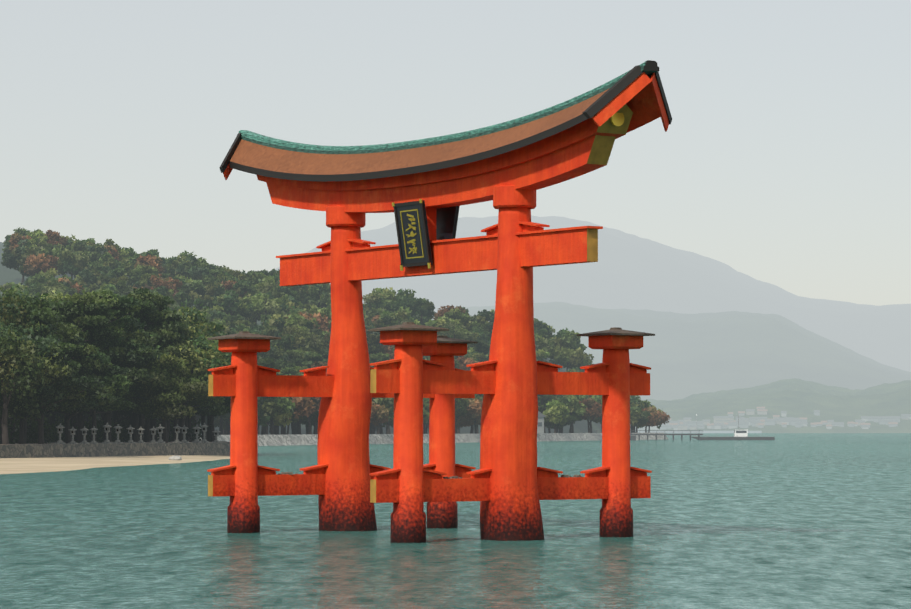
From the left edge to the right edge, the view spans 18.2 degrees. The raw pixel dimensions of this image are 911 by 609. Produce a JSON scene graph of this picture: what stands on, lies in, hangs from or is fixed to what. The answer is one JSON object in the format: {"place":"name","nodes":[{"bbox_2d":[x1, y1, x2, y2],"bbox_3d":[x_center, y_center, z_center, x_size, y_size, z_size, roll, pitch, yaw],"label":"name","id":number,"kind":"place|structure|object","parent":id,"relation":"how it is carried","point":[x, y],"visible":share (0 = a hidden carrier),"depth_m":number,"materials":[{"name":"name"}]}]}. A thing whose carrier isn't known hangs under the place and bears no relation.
{"place":"outdoors","nodes":[
{"label":"outdoors","id":0,"kind":"place"},
{"bbox_2d":[0,439,225,444],"bbox_3d":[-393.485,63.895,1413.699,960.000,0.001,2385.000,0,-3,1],"label":"land","id":1,"kind":"structure","parent":0,"point":[100,443],"depth_m":371.07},
{"bbox_2d":[55,423,64,443],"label":"lantern","id":2,"kind":"object","parent":1,"relation":"on","point":[60,427],"visible":1,"depth_m":355.92,"materials":[{"name":"stone"}]},
{"bbox_2d":[102,422,111,443],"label":"lantern","id":3,"kind":"object","parent":1,"relation":"on","point":[107,431],"visible":1,"depth_m":368.24,"materials":[{"name":"stone"}]},
{"bbox_2d":[113,424,122,442],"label":"lantern","id":4,"kind":"object","parent":1,"relation":"on","point":[117,427],"visible":1,"depth_m":370.55,"materials":[{"name":"stone"}]},
{"bbox_2d":[126,425,135,442],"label":"lantern","id":5,"kind":"object","parent":1,"relation":"on","point":[130,430],"visible":1,"depth_m":374.02,"materials":[{"name":"stone"}]},
{"bbox_2d":[156,424,164,442],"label":"lantern","id":6,"kind":"object","parent":1,"relation":"on","point":[160,428],"visible":0.98,"depth_m":382.67,"materials":[{"name":"stone"}]},
{"bbox_2d":[173,424,180,442],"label":"lantern","id":7,"kind":"object","parent":1,"relation":"on","point":[177,429],"visible":1,"depth_m":386.39,"materials":[{"name":"stone"}]},
{"bbox_2d":[180,425,188,442],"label":"lantern","id":8,"kind":"object","parent":1,"relation":"on","point":[184,430],"visible":0.98,"depth_m":388.71,"materials":[{"name":"stone"}]},
{"bbox_2d":[192,425,201,442],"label":"lantern","id":9,"kind":"object","parent":1,"relation":"on","point":[196,432],"visible":0.96,"depth_m":392.02,"materials":[{"name":"stone"}]},
{"bbox_2d":[201,423,208,442],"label":"lantern","id":10,"kind":"object","parent":1,"relation":"on","point":[204,430],"visible":1,"depth_m":394.77,"materials":[{"name":"stone"}]},
{"bbox_2d":[212,429,220,442],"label":"lantern","id":11,"kind":"object","parent":1,"relation":"on","point":[216,433],"visible":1,"depth_m":398.39,"materials":[{"name":"stone"}]},
{"bbox_2d":[537,411,545,433],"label":"shore house","id":12,"kind":"structure","parent":1,"relation":"on","point":[540,426],"depth_m":910.24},
{"bbox_2d":[0,455,229,473],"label":"beach","id":13,"kind":"structure","parent":0,"point":[21,465],"depth_m":319.54,"materials":[{"name":"beige sand"}]},
{"bbox_2d":[0,442,229,457],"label":"promenade wall","id":14,"kind":"structure","parent":13,"relation":"on","point":[79,450],"depth_m":364.54,"materials":[{"name":"grey stone"}]},
{"bbox_2d":[68,427,77,443],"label":"lantern","id":15,"kind":"object","parent":14,"relation":"on","point":[72,431],"visible":1,"depth_m":359.26,"materials":[{"name":"stone"}]},
{"bbox_2d":[80,426,88,443],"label":"lantern","id":16,"kind":"object","parent":14,"relation":"on","point":[84,432],"visible":0.98,"depth_m":362.33,"materials":[{"name":"stone"}]},
{"bbox_2d":[89,426,97,443],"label":"lantern","id":17,"kind":"object","parent":14,"relation":"on","point":[93,429],"visible":0.98,"depth_m":364.55,"materials":[{"name":"stone"}]},
{"bbox_2d":[136,427,144,442],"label":"lantern","id":18,"kind":"object","parent":14,"relation":"on","point":[140,429],"visible":1,"depth_m":376.55,"materials":[{"name":"stone"}]},
{"bbox_2d":[149,426,157,442],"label":"lantern","id":19,"kind":"object","parent":14,"relation":"on","point":[153,431],"visible":1,"depth_m":380.37,"materials":[{"name":"stone"}]},
{"bbox_2d":[169,456,181,459],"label":"beach rock","id":20,"kind":"object","parent":13,"relation":"on","point":[175,458],"visible":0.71,"depth_m":344.21,"materials":[{"name":"white stone"}]},
{"bbox_2d":[0,285,231,443],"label":"grove","id":21,"kind":"object","parent":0,"point":[25,355],"depth_m":380.22,"materials":[{"name":"green plant"}]},
{"bbox_2d":[0,227,670,434],"bbox_3d":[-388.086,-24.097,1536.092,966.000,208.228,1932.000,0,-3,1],"label":"hill","id":22,"kind":"structure","parent":0,"point":[55,251],"depth_m":1071.68,"materials":[{"name":"green plant"}]},
{"bbox_2d":[96,316,574,434],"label":"trees","id":23,"kind":"object","parent":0,"point":[292,362],"depth_m":896.43,"materials":[{"name":"green plant"}]},
{"bbox_2d":[0,433,910,608],"bbox_3d":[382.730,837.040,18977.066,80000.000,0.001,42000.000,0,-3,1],"label":"sea","id":24,"kind":"structure","parent":0,"point":[802,521],"depth_m":95.57,"materials":[{"name":"liquid"}]},
{"bbox_2d":[207,104,654,542],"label":"torii gate","id":25,"kind":"structure","parent":24,"relation":"in","point":[509,484],"depth_m":101.31,"materials":[{"name":"orange wood"}]},
{"bbox_2d":[392,199,432,270],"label":"plaque","id":26,"kind":"object","parent":25,"relation":"attached to","point":[412,233],"visible":1,"depth_m":103.72,"materials":[{"name":"black wood"}]},
{"bbox_2d":[219,60,671,181],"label":"roof","id":27,"kind":"structure","parent":25,"relation":"on","point":[638,91],"depth_m":101.84,"materials":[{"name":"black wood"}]},
{"bbox_2d":[436,206,459,239],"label":"plaque","id":28,"kind":"object","parent":25,"relation":"attached to","point":[446,221],"visible":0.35,"depth_m":104.13,"materials":[{"name":"black wood"}]},
{"bbox_2d":[198,433,667,445],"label":"seawall","id":29,"kind":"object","parent":24,"relation":"in","point":[286,440],"visible":0.27,"depth_m":763.36,"materials":[{"name":"grey stone"}]},
{"bbox_2d":[596,430,702,439],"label":"pier","id":30,"kind":"structure","parent":24,"relation":"in","point":[632,436],"depth_m":1000.72,"materials":[{"name":"grey metal"}]},
{"bbox_2d":[630,431,761,432],"bbox_3d":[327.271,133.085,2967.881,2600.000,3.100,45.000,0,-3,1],"label":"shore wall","id":31,"kind":"structure","parent":24,"relation":"on","point":[697,431],"depth_m":2946.99,"materials":[{"name":"grey"}]},
{"bbox_2d":[691,413,774,439],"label":"barge","id":32,"kind":"object","parent":24,"relation":"on","point":[740,434],"visible":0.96,"depth_m":1022.57,"materials":[{"name":"white paint"}]},
{"bbox_2d":[0,0,910,305],"label":"sky","id":33,"kind":"structure","parent":0,"point":[783,158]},
{"bbox_2d":[268,215,910,371],"bbox_3d":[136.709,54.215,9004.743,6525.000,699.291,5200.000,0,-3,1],"label":"mountain","id":34,"kind":"structure","parent":0,"point":[630,271],"depth_m":7534.82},
{"bbox_2d":[431,302,910,400],"bbox_3d":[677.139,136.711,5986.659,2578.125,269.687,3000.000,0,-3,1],"label":"mountain","id":35,"kind":"structure","parent":0,"point":[682,355],"depth_m":5167.31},
{"bbox_2d":[641,378,910,432],"bbox_3d":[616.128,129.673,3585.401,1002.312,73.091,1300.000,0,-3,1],"label":"distant hills","id":36,"kind":"structure","parent":0,"point":[796,398],"depth_m":3157.13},
{"bbox_2d":[630,407,910,429],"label":"town","id":37,"kind":"object","parent":36,"relation":"on","point":[722,422],"visible":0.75,"depth_m":2980.65,"materials":[{"name":"grey"}]}
]}

